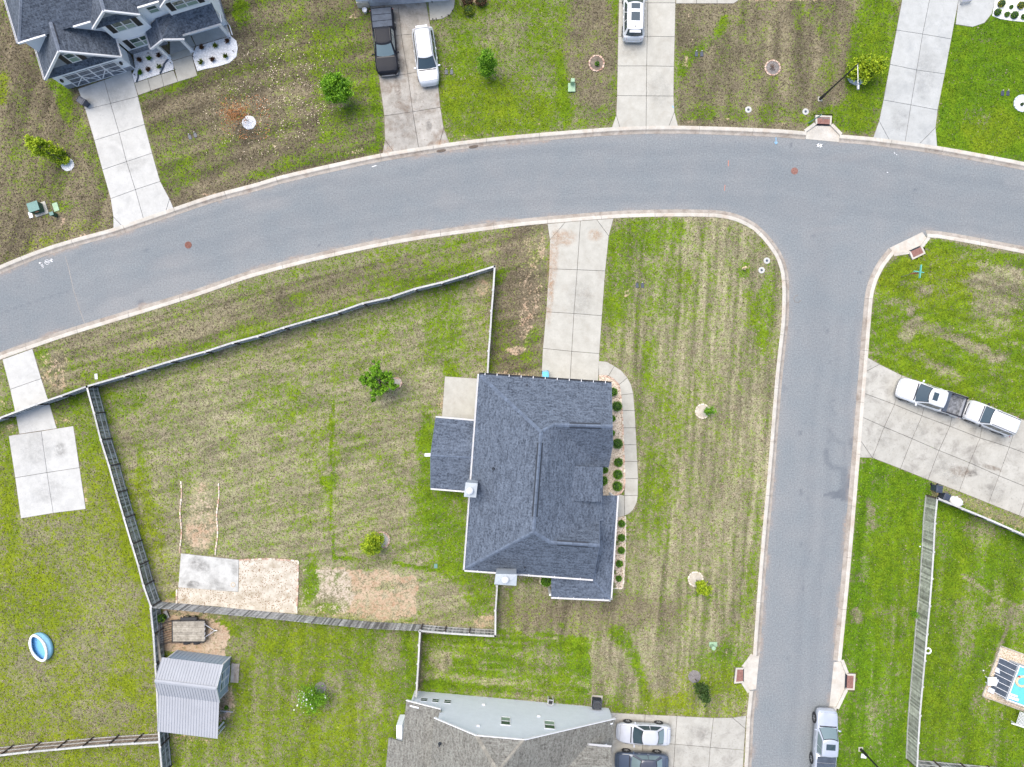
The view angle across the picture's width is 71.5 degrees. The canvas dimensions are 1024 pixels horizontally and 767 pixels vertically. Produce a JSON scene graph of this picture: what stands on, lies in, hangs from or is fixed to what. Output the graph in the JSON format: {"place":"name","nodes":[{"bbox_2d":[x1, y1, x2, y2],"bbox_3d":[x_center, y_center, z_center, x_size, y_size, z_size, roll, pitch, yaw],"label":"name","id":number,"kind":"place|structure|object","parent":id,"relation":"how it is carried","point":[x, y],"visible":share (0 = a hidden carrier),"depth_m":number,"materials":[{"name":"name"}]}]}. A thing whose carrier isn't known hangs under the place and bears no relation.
{"place":"outdoors","nodes":[
{"label":"outdoors","id":0,"kind":"place"},
{"bbox_2d":[2,349,85,517],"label":"driveway","id":1,"kind":"structure","parent":0,"point":[46,466],"depth_m":64.44,"materials":[{"name":"concrete"}]},
{"bbox_2d":[78,71,172,227],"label":"driveway","id":2,"kind":"structure","parent":0,"point":[136,189],"depth_m":64.45,"materials":[{"name":"concrete"}]},
{"bbox_2d":[76,96,89,107],"bbox_3d":[-38.537,-25.309,63.946,0.755,1.021,0.594,35,90,0],"label":"wheelie bin","id":3,"kind":"object","parent":2,"relation":"on","point":[83,101],"visible":1,"depth_m":63.47,"materials":[{"name":"grey plastic"}]},
{"bbox_2d":[135,46,197,94],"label":"path","id":4,"kind":"structure","parent":0,"point":[184,65],"depth_m":64.45,"materials":[{"name":"concrete"}]},
{"bbox_2d":[370,2,448,152],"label":"driveway","id":5,"kind":"structure","parent":0,"point":[410,120],"depth_m":64.44,"materials":[{"name":"concrete"}]},
{"bbox_2d":[370,7,399,76],"bbox_3d":[-11.380,-30.596,63.477,2.440,2.025,5.875,-5,90,0],"label":"pickup truck","id":6,"kind":"object","parent":5,"relation":"on","point":[383,23],"visible":1,"depth_m":63.10,"materials":[{"name":"black paint"}]},
{"bbox_2d":[412,24,439,86],"bbox_3d":[-7.712,-29.324,63.547,2.380,1.885,5.165,-7,90,0],"label":"suv","id":7,"kind":"object","parent":5,"relation":"on","point":[425,53],"visible":1,"depth_m":63.02,"materials":[{"name":"white metal"}]},
{"bbox_2d":[428,0,454,19],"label":"path","id":8,"kind":"structure","parent":0,"point":[439,9],"depth_m":64.44,"materials":[{"name":"concrete"}]},
{"bbox_2d":[0,0,1023,766],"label":"lawn","id":9,"kind":"structure","parent":0,"point":[350,588],"depth_m":64.48,"materials":[{"name":"green plant"}]},
{"bbox_2d":[27,200,48,216],"bbox_3d":[-42.721,-15.792,64.050,1.220,0.900,1.150,-18,90,0],"label":"transformer box","id":10,"kind":"object","parent":9,"relation":"on","point":[37,209],"visible":0.95,"depth_m":63.89,"materials":[{"name":"metal"}]},
{"bbox_2d":[28,632,52,661],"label":"inflatable pool","id":11,"kind":"structure","parent":9,"relation":"on","point":[40,646],"depth_m":64.11,"materials":[{"name":"blue plastic"}]},
{"bbox_2d":[0,385,89,421],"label":"wooden fence","id":12,"kind":"object","parent":9,"relation":"on","point":[41,403],"visible":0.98,"depth_m":63.43,"materials":[{"name":"grey wood"}]},
{"bbox_2d":[61,159,73,170],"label":"tree ring","id":13,"kind":"object","parent":9,"relation":"on","point":[68,167],"visible":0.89,"depth_m":64.44,"materials":[{"name":"white stone"}]},
{"bbox_2d":[23,134,70,166],"bbox_3d":[-41.104,-20.637,62.860,2.690,3.364,2.259,0,90,0],"label":"young tree","id":14,"kind":"object","parent":13,"relation":"on","point":[42,147],"visible":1,"depth_m":62.54,"materials":[{"name":"green plant"}]},
{"bbox_2d":[0,733,158,755],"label":"wooden fence","id":15,"kind":"object","parent":9,"relation":"on","point":[93,741],"visible":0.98,"depth_m":63.52,"materials":[{"name":"wood"}]},
{"bbox_2d":[4,0,232,88],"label":"white house","id":16,"kind":"structure","parent":9,"relation":"on","point":[73,43],"depth_m":60.36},
{"bbox_2d":[62,54,81,62],"bbox_3d":[-37.382,-27.704,60.421,0.851,1.482,0.060,-17,90,0],"label":"window","id":17,"kind":"structure","parent":16,"relation":"in","point":[72,58],"depth_m":60.50,"materials":[{"name":"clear glass"}]},
{"bbox_2d":[62,61,126,86],"bbox_3d":[-37.176,-27.595,63.425,4.800,2.150,0.105,-17,90,0],"label":"garage door","id":18,"kind":"structure","parent":16,"relation":"in","point":[90,75],"depth_m":63.39,"materials":[{"name":"black"}]},
{"bbox_2d":[111,19,137,31],"bbox_3d":[-32.819,-30.317,60.150,1.700,1.400,0.060,-17,90,0],"label":"window","id":19,"kind":"structure","parent":16,"relation":"in","point":[128,24],"depth_m":60.23,"materials":[{"name":"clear glass"}]},
{"bbox_2d":[127,34,147,47],"bbox_3d":[-32.772,-30.331,62.925,1.800,1.450,0.060,-16,90,0],"label":"window","id":20,"kind":"structure","parent":16,"relation":"in","point":[138,41],"depth_m":62.84,"materials":[{"name":"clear glass"}]},
{"bbox_2d":[145,5,160,13],"bbox_3d":[-30.263,-31.544,59.925,0.900,1.050,0.060,-16,90,0],"label":"window","id":21,"kind":"structure","parent":16,"relation":"in","point":[153,9],"depth_m":59.94,"materials":[{"name":"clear glass"}]},
{"bbox_2d":[170,0,199,9],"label":"window","id":22,"kind":"structure","parent":16,"relation":"in","point":[178,4],"depth_m":59.92,"materials":[{"name":"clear glass"}]},
{"bbox_2d":[86,385,161,607],"bbox_3d":[-34.740,10.005,63.655,0.343,1.890,20.394,-16,90,0],"label":"wooden fence","id":23,"kind":"object","parent":9,"relation":"on","point":[93,392],"visible":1,"depth_m":63.52,"materials":[{"name":"grey wood"}]},
{"bbox_2d":[132,48,173,82],"bbox_3d":[-32.789,-29.141,64.478,3.903,0.085,2.624,-18,90,0],"label":"white gravel bed","id":24,"kind":"object","parent":9,"relation":"on","point":[142,54],"visible":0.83,"depth_m":64.44,"materials":[{"name":"white gravel"}]},
{"bbox_2d":[149,608,172,766],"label":"wooden fence","id":25,"kind":"object","parent":9,"relation":"on","point":[164,749],"visible":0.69,"depth_m":63.30,"materials":[{"name":"grey wood"}]},
{"bbox_2d":[179,481,182,552],"bbox_3d":[-30.014,12.107,64.450,0.269,0.120,6.505,0,90,0],"label":"brick edging","id":26,"kind":"object","parent":9,"relation":"on","point":[180,517],"visible":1,"depth_m":64.39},
{"bbox_2d":[159,615,216,645],"bbox_3d":[-28.872,22.241,63.718,4.695,1.525,2.494,-1,90,0],"label":"utility trailer","id":27,"kind":"object","parent":9,"relation":"on","point":[183,626],"visible":1,"depth_m":63.91,"materials":[{"name":"brown wood"}]},
{"bbox_2d":[154,650,231,738],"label":"garden shed","id":28,"kind":"structure","parent":9,"relation":"on","point":[192,688],"depth_m":62.30,"materials":[{"name":"grey metal"}]},
{"bbox_2d":[170,25,230,53],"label":"porch floor","id":29,"kind":"structure","parent":9,"relation":"on","point":[210,35],"depth_m":64.44,"materials":[{"name":"concrete"}]},
{"bbox_2d":[178,553,238,591],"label":"shed slab","id":30,"kind":"structure","parent":9,"relation":"on","point":[207,572],"depth_m":64.40,"materials":[{"name":"concrete"}]},
{"bbox_2d":[193,37,237,70],"bbox_3d":[-26.833,-29.890,64.478,4.216,0.085,2.285,-17,90,0],"label":"white gravel bed","id":31,"kind":"object","parent":9,"relation":"on","point":[232,42],"visible":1,"depth_m":64.44,"materials":[{"name":"white gravel"}]},
{"bbox_2d":[215,483,219,554],"bbox_3d":[-26.699,12.289,64.450,0.269,0.120,6.510,2,90,0],"label":"brick edging","id":32,"kind":"object","parent":9,"relation":"on","point":[217,516],"visible":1,"depth_m":64.39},
{"bbox_2d":[230,663,239,682],"bbox_3d":[-25.101,26.234,64.430,0.740,0.100,1.720,4,90,0],"label":"concrete step","id":33,"kind":"object","parent":9,"relation":"on","point":[235,668],"visible":1,"depth_m":64.38,"materials":[{"name":"grey concrete"}]},
{"bbox_2d":[176,558,298,613],"bbox_3d":[-24.878,18.333,64.438,11.182,0.165,5.050,0,90,0],"label":"gravel patch","id":34,"kind":"object","parent":9,"relation":"on","point":[271,592],"visible":1,"depth_m":64.45,"materials":[{"name":"beige gravel"}]},
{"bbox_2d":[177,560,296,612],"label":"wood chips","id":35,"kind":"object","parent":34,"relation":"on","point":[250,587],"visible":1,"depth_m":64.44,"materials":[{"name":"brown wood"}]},
{"bbox_2d":[221,95,269,138],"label":"fallen leaves","id":36,"kind":"object","parent":9,"relation":"on","point":[250,114],"visible":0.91,"depth_m":64.44,"materials":[{"name":"brown plant"}]},
{"bbox_2d":[242,115,255,129],"bbox_3d":[-23.860,-23.671,64.470,1.336,0.060,1.338,0,90,0],"label":"tree ring","id":37,"kind":"object","parent":9,"relation":"on","point":[250,123],"visible":0.91,"depth_m":64.44,"materials":[{"name":"grey stone"}]},
{"bbox_2d":[216,97,249,127],"bbox_3d":[-24.420,-23.979,63.148,2.894,2.776,2.593,0,90,0],"label":"young tree","id":38,"kind":"object","parent":37,"relation":"on","point":[237,113],"visible":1,"depth_m":62.81,"materials":[{"name":"brown plant"}]},
{"bbox_2d":[203,26,333,154],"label":"fallen leaves","id":39,"kind":"object","parent":9,"relation":"on","point":[282,94],"visible":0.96,"depth_m":64.44,"materials":[{"name":"beige plant"}]},
{"bbox_2d":[152,602,421,630],"bbox_3d":[-20.028,20.955,63.663,23.907,1.874,0.305,5,90,0],"label":"wooden fence","id":40,"kind":"object","parent":9,"relation":"on","point":[284,617],"visible":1,"depth_m":63.56,"materials":[{"name":"grey wood"}]},
{"bbox_2d":[88,265,495,386],"bbox_3d":[-19.546,-5.080,63.655,37.685,1.890,0.404,-16,90,0],"label":"wooden fence","id":41,"kind":"object","parent":9,"relation":"on","point":[269,333],"visible":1,"depth_m":63.41,"materials":[{"name":"grey wood"}]},
{"bbox_2d":[315,682,325,692],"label":"tree ring","id":42,"kind":"object","parent":9,"relation":"on","point":[320,684],"visible":0.71,"depth_m":64.44,"materials":[{"name":"grey stone"}]},
{"bbox_2d":[293,682,333,716],"bbox_3d":[-17.566,27.985,62.924,3.409,3.224,3.064,0,90,0],"label":"young tree","id":43,"kind":"object","parent":42,"relation":"on","point":[311,696],"visible":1,"depth_m":62.83,"materials":[{"name":"green plant"}]},
{"bbox_2d":[318,72,354,107],"bbox_3d":[-15.292,-25.735,62.580,3.035,3.904,2.916,0,90,0],"label":"young tree","id":44,"kind":"object","parent":9,"relation":"on","point":[336,86],"visible":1,"depth_m":61.61,"materials":[{"name":"green plant"}]},
{"bbox_2d":[359,360,399,402],"bbox_3d":[-11.703,-0.368,62.568,2.970,3.933,3.195,-29,90,0],"label":"young tree","id":45,"kind":"object","parent":9,"relation":"on","point":[378,381],"visible":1,"depth_m":61.52,"materials":[{"name":"green plant"}]},
{"bbox_2d":[377,531,389,548],"bbox_3d":[-11.833,14.187,64.445,1.588,0.117,1.578,0,90,0],"label":"tree ring","id":46,"kind":"object","parent":9,"relation":"on","point":[386,539],"visible":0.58,"depth_m":64.44,"materials":[{"name":"stone"}]},
{"bbox_2d":[359,532,384,556],"bbox_3d":[-12.287,14.213,63.056,2.003,2.962,2.224,34,90,0],"label":"young tree","id":47,"kind":"object","parent":46,"relation":"on","point":[373,545],"visible":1,"depth_m":62.50,"materials":[{"name":"green plant"}]},
{"bbox_2d":[356,0,445,7],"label":"garage house","id":48,"kind":"structure","parent":9,"relation":"on","point":[364,3],"depth_m":64.05,"materials":[{"name":"grey"}]},
{"bbox_2d":[369,0,424,5],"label":"garage door","id":49,"kind":"structure","parent":48,"relation":"in","point":[372,2],"depth_m":64.06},
{"bbox_2d":[415,631,421,696],"bbox_3d":[-8.306,24.729,63.655,0.220,1.890,5.872,3,90,0],"label":"wooden fence","id":50,"kind":"object","parent":9,"relation":"on","point":[419,660],"visible":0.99,"depth_m":62.74,"materials":[{"name":"grey wood"}]},
{"bbox_2d":[419,623,495,636],"bbox_3d":[-4.789,22.066,63.655,6.802,1.890,0.252,4,90,0],"label":"wooden fence","id":51,"kind":"object","parent":9,"relation":"on","point":[461,631],"visible":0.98,"depth_m":63.48,"materials":[{"name":"grey wood"}]},
{"bbox_2d":[442,376,476,420],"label":"patio","id":52,"kind":"structure","parent":9,"relation":"on","point":[459,395],"depth_m":64.44,"materials":[{"name":"concrete"}]},
{"bbox_2d":[463,4,474,15],"bbox_3d":[-3.884,-33.681,64.081,1.069,0.773,1.054,38,90,0],"label":"shrub","id":53,"kind":"object","parent":9,"relation":"on","point":[468,10],"visible":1,"depth_m":63.91,"materials":[{"name":"green plant"}]},
{"bbox_2d":[476,48,497,78],"bbox_3d":[-2.191,-28.008,62.616,1.878,3.833,2.007,40,90,0],"label":"young tree","id":54,"kind":"object","parent":9,"relation":"on","point":[487,62],"visible":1,"depth_m":61.90,"materials":[{"name":"green plant"}]},
{"bbox_2d":[487,265,494,372],"bbox_3d":[-1.879,-5.583,63.655,0.234,1.890,9.679,4,90,0],"label":"wooden fence","id":55,"kind":"object","parent":9,"relation":"on","point":[491,311],"visible":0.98,"depth_m":62.74,"materials":[{"name":"grey wood"}]},
{"bbox_2d":[386,691,615,766],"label":"grey house","id":56,"kind":"structure","parent":9,"relation":"on","point":[434,729],"depth_m":60.08,"materials":[{"name":"grey"}]},
{"bbox_2d":[500,716,510,725],"bbox_3d":[-0.544,28.567,60.211,0.867,1.490,0.060,5,90,0],"label":"window","id":57,"kind":"structure","parent":56,"relation":"in","point":[504,720],"depth_m":60.15,"materials":[{"name":"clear glass"}]},
{"bbox_2d":[544,720,555,729],"bbox_3d":[3.185,28.904,60.235,0.958,1.491,0.060,5,90,0],"label":"window","id":58,"kind":"structure","parent":56,"relation":"in","point":[548,724],"depth_m":60.21,"materials":[{"name":"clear glass"}]},
{"bbox_2d":[424,372,618,600],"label":"brick house","id":59,"kind":"structure","parent":9,"relation":"on","point":[520,461],"depth_m":59.99,"materials":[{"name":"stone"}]},
{"bbox_2d":[588,55,604,71],"bbox_3d":[7.660,-29.012,64.445,1.471,0.117,1.533,0,90,0],"label":"tree ring","id":60,"kind":"object","parent":9,"relation":"on","point":[593,60],"visible":1,"depth_m":64.44,"materials":[{"name":"stone"}]},
{"bbox_2d":[591,695,602,709],"bbox_3d":[7.684,28.759,64.073,1.000,0.855,1.000,5,90,0],"label":"air conditioner","id":61,"kind":"object","parent":9,"relation":"on","point":[596,701],"visible":1,"depth_m":63.69,"materials":[{"name":"grey metal"}]},
{"bbox_2d":[599,375,625,495],"bbox_3d":[8.912,4.746,64.438,2.770,0.164,11.008,0,90,0],"label":"stone bed","id":62,"kind":"object","parent":9,"relation":"on","point":[609,473],"visible":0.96,"depth_m":64.44,"materials":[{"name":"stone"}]},
{"bbox_2d":[604,385,624,586],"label":"pebbles","id":63,"kind":"object","parent":62,"relation":"on","point":[615,492],"visible":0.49,"depth_m":64.43,"materials":[{"name":"beige stone"}]},
{"bbox_2d":[613,516,625,588],"bbox_3d":[9.395,15.332,64.438,1.921,0.164,6.606,0,90,0],"label":"stone bed","id":64,"kind":"object","parent":9,"relation":"on","point":[623,531],"visible":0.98,"depth_m":64.44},
{"bbox_2d":[688,670,700,682],"bbox_3d":[16.543,26.571,64.470,1.215,0.060,1.217,0,90,0],"label":"tree ring","id":65,"kind":"object","parent":9,"relation":"on","point":[691,677],"visible":0.99,"depth_m":64.44,"materials":[{"name":"grey stone"}]},
{"bbox_2d":[693,679,710,707],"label":"young tree","id":66,"kind":"object","parent":65,"relation":"on","point":[702,691],"visible":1,"depth_m":62.21,"materials":[{"name":"green plant"}]},
{"bbox_2d":[688,571,703,586],"bbox_3d":[16.641,17.739,64.445,1.442,0.118,1.420,0,90,0],"label":"tree ring","id":67,"kind":"object","parent":9,"relation":"on","point":[693,576],"visible":0.69,"depth_m":64.44,"materials":[{"name":"beige stone"}]},
{"bbox_2d":[695,580,712,595],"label":"young tree","id":68,"kind":"object","parent":67,"relation":"on","point":[702,587],"visible":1,"depth_m":62.53,"materials":[{"name":"green plant"}]},
{"bbox_2d":[695,404,709,418],"bbox_3d":[17.277,2.512,64.445,1.386,0.118,1.389,0,90,0],"label":"tree ring","id":69,"kind":"object","parent":9,"relation":"on","point":[699,413],"visible":0.83,"depth_m":64.44,"materials":[{"name":"white stone"}]},
{"bbox_2d":[764,59,780,75],"bbox_3d":[23.613,-28.626,64.445,1.484,0.120,1.484,0,90,0],"label":"tree ring","id":70,"kind":"object","parent":9,"relation":"on","point":[776,67],"visible":1,"depth_m":64.44,"materials":[{"name":"stone"}]},
{"bbox_2d":[818,63,859,100],"bbox_3d":[27.932,-24.843,60.847,0.420,7.326,2.336,0,90,0],"label":"street lamp","id":71,"kind":"object","parent":9,"relation":"on","point":[830,89],"visible":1,"depth_m":60.36,"materials":[{"name":"black metal"}]},
{"bbox_2d":[847,75,862,84],"bbox_3d":[31.244,-27.885,64.445,1.683,0.120,1.712,0,90,0],"label":"tree ring","id":72,"kind":"object","parent":9,"relation":"on","point":[852,82],"visible":0.32,"depth_m":64.44,"materials":[{"name":"grey stone"}]},
{"bbox_2d":[845,53,889,84],"bbox_3d":[31.447,-27.848,63.080,3.370,2.914,2.647,0,90,0],"label":"young tree","id":73,"kind":"object","parent":72,"relation":"on","point":[869,64],"visible":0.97,"depth_m":62.67,"materials":[{"name":"green plant"}]},
{"bbox_2d":[906,495,938,766],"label":"wooden fence","id":74,"kind":"object","parent":9,"relation":"on","point":[917,682],"visible":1,"depth_m":63.52,"materials":[{"name":"grey wood"}]},
{"bbox_2d":[930,483,942,492],"bbox_3d":[38.178,9.382,63.946,0.594,1.021,0.754,8,90,0],"label":"wheelie bin","id":75,"kind":"object","parent":9,"relation":"on","point":[937,488],"visible":1,"depth_m":63.47,"materials":[{"name":"grey plastic"}]},
{"bbox_2d":[907,759,991,766],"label":"wooden fence","id":76,"kind":"object","parent":9,"relation":"on","point":[925,763],"visible":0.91,"depth_m":64.06,"materials":[{"name":"wood"}]},
{"bbox_2d":[949,496,962,506],"bbox_3d":[40.164,10.693,64.230,1.462,0.600,0.990,24,90,0],"label":"rubbish sack","id":77,"kind":"object","parent":9,"relation":"on","point":[955,500],"visible":0.79,"depth_m":64.08,"materials":[{"name":"white plastic"}]},
{"bbox_2d":[926,495,1023,537],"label":"wooden fence","id":78,"kind":"object","parent":9,"relation":"on","point":[1000,525],"visible":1,"depth_m":62.75,"materials":[{"name":"grey wood"}]},
{"bbox_2d":[985,676,996,685],"bbox_3d":[43.229,26.821,64.207,0.780,0.545,0.720,0,90,0],"label":"plastic stool","id":79,"kind":"object","parent":9,"relation":"on","point":[992,681],"visible":1,"depth_m":63.96,"materials":[{"name":"white plastic"}]},
{"bbox_2d":[982,645,1023,711],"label":"swimming pool","id":80,"kind":"structure","parent":9,"relation":"on","point":[1006,669],"depth_m":64.03,"materials":[{"name":"beige concrete"}]},
{"bbox_2d":[992,0,1023,21],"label":"white gravel bed","id":81,"kind":"object","parent":9,"relation":"on","point":[1014,8],"visible":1,"depth_m":64.44,"materials":[{"name":"white gravel"}]},
{"bbox_2d":[1013,95,1023,111],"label":"tree ring","id":82,"kind":"object","parent":9,"relation":"on","point":[1018,100],"visible":1,"depth_m":64.44,"materials":[{"name":"white gravel"}]},
{"bbox_2d":[0,134,1023,766],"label":"road","id":83,"kind":"structure","parent":0,"point":[834,220],"depth_m":64.60,"materials":[{"name":"grey asphalt"}]},
{"bbox_2d":[0,209,788,766],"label":"kerb","id":84,"kind":"structure","parent":83,"relation":"on","point":[768,241],"depth_m":64.46,"materials":[{"name":"concrete"}]},
{"bbox_2d":[0,126,1023,273],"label":"kerb","id":85,"kind":"structure","parent":83,"relation":"on","point":[352,163],"depth_m":64.48,"materials":[{"name":"concrete"}]},
{"bbox_2d":[733,654,758,692],"bbox_3d":[21.262,26.252,64.513,2.087,0.235,3.600,5,90,0],"label":"storm drain","id":86,"kind":"object","parent":83,"relation":"on","point":[745,674],"visible":1,"depth_m":64.58,"materials":[{"name":"concrete"}]},
{"bbox_2d":[804,115,841,141],"bbox_3d":[28.217,-23.129,64.513,3.499,0.235,2.396,0,90,0],"label":"storm drain","id":87,"kind":"object","parent":83,"relation":"on","point":[821,129],"visible":0.98,"depth_m":64.58,"materials":[{"name":"concrete"}]},
{"bbox_2d":[809,707,840,766],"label":"pickup truck","id":88,"kind":"object","parent":83,"relation":"on","point":[825,749],"visible":1,"depth_m":63.33,"materials":[{"name":"silver metal"}]},
{"bbox_2d":[829,659,855,708],"bbox_3d":[30.052,27.318,64.513,2.034,0.235,4.567,6,90,0],"label":"storm drain","id":89,"kind":"object","parent":83,"relation":"on","point":[843,681],"visible":1,"depth_m":64.58,"materials":[{"name":"concrete"}]},
{"bbox_2d":[890,232,929,259],"bbox_3d":[36.329,-12.265,64.513,3.646,0.235,1.865,-26,90,0],"label":"storm drain","id":90,"kind":"object","parent":83,"relation":"on","point":[913,246],"visible":1,"depth_m":64.58,"materials":[{"name":"concrete"}]},
{"bbox_2d":[828,230,1023,710],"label":"kerb","id":91,"kind":"structure","parent":83,"relation":"on","point":[885,258],"depth_m":64.48,"materials":[{"name":"concrete"}]},
{"bbox_2d":[541,218,613,380],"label":"driveway","id":92,"kind":"structure","parent":0,"point":[577,267],"depth_m":64.44,"materials":[{"name":"concrete"}]},
{"bbox_2d":[598,361,637,516],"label":"path","id":93,"kind":"structure","parent":0,"point":[627,502],"depth_m":64.45,"materials":[{"name":"concrete"}]},
{"bbox_2d":[612,0,677,126],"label":"driveway","id":94,"kind":"structure","parent":0,"point":[645,82],"depth_m":64.44,"materials":[{"name":"concrete"}]},
{"bbox_2d":[621,0,647,42],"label":"suv","id":95,"kind":"object","parent":94,"relation":"on","point":[633,28],"visible":1,"depth_m":62.73,"materials":[{"name":"white paint"}]},
{"bbox_2d":[611,712,745,766],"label":"driveway","id":96,"kind":"structure","parent":0,"point":[698,742],"depth_m":64.44,"materials":[{"name":"concrete"}]},
{"bbox_2d":[615,748,668,766],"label":"sedan","id":97,"kind":"object","parent":96,"relation":"on","point":[626,757],"visible":1,"depth_m":63.48,"materials":[{"name":"blue paint"}]},
{"bbox_2d":[616,719,670,747],"bbox_3d":[11.812,31.403,63.718,4.900,1.543,2.260,2,90,0],"label":"sedan","id":98,"kind":"object","parent":96,"relation":"on","point":[656,732],"visible":1,"depth_m":63.42,"materials":[{"name":"silver metal"}]},
{"bbox_2d":[676,0,738,3],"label":"path","id":99,"kind":"structure","parent":0,"point":[705,1],"depth_m":64.44,"materials":[{"name":"concrete"}]},
{"bbox_2d":[733,114,924,710],"bbox_3d":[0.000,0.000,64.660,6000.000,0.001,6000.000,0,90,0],"label":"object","id":100,"kind":"structure","parent":0,"point":[861,402],"depth_m":64.66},
{"bbox_2d":[873,0,957,145],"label":"driveway","id":101,"kind":"structure","parent":0,"point":[917,67],"depth_m":64.44,"materials":[{"name":"concrete"}]},
{"bbox_2d":[860,358,1023,516],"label":"driveway","id":102,"kind":"structure","parent":0,"point":[897,433],"depth_m":64.44,"materials":[{"name":"concrete"}]},
{"bbox_2d":[894,378,968,417],"bbox_3d":[37.479,1.233,63.483,6.023,2.013,2.420,19,90,0],"label":"pickup truck","id":103,"kind":"object","parent":102,"relation":"on","point":[938,400],"visible":1,"depth_m":63.27,"materials":[{"name":"white paint"}]},
{"bbox_2d":[962,400,1020,436],"bbox_3d":[42.840,3.112,63.528,4.501,1.925,2.320,22,90,0],"label":"suv","id":104,"kind":"object","parent":102,"relation":"on","point":[995,420],"visible":0.99,"depth_m":63.01,"materials":[{"name":"white paint"}]},
{"bbox_2d":[955,0,994,26],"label":"path","id":105,"kind":"structure","parent":0,"point":[973,13],"depth_m":64.44,"materials":[{"name":"concrete"}]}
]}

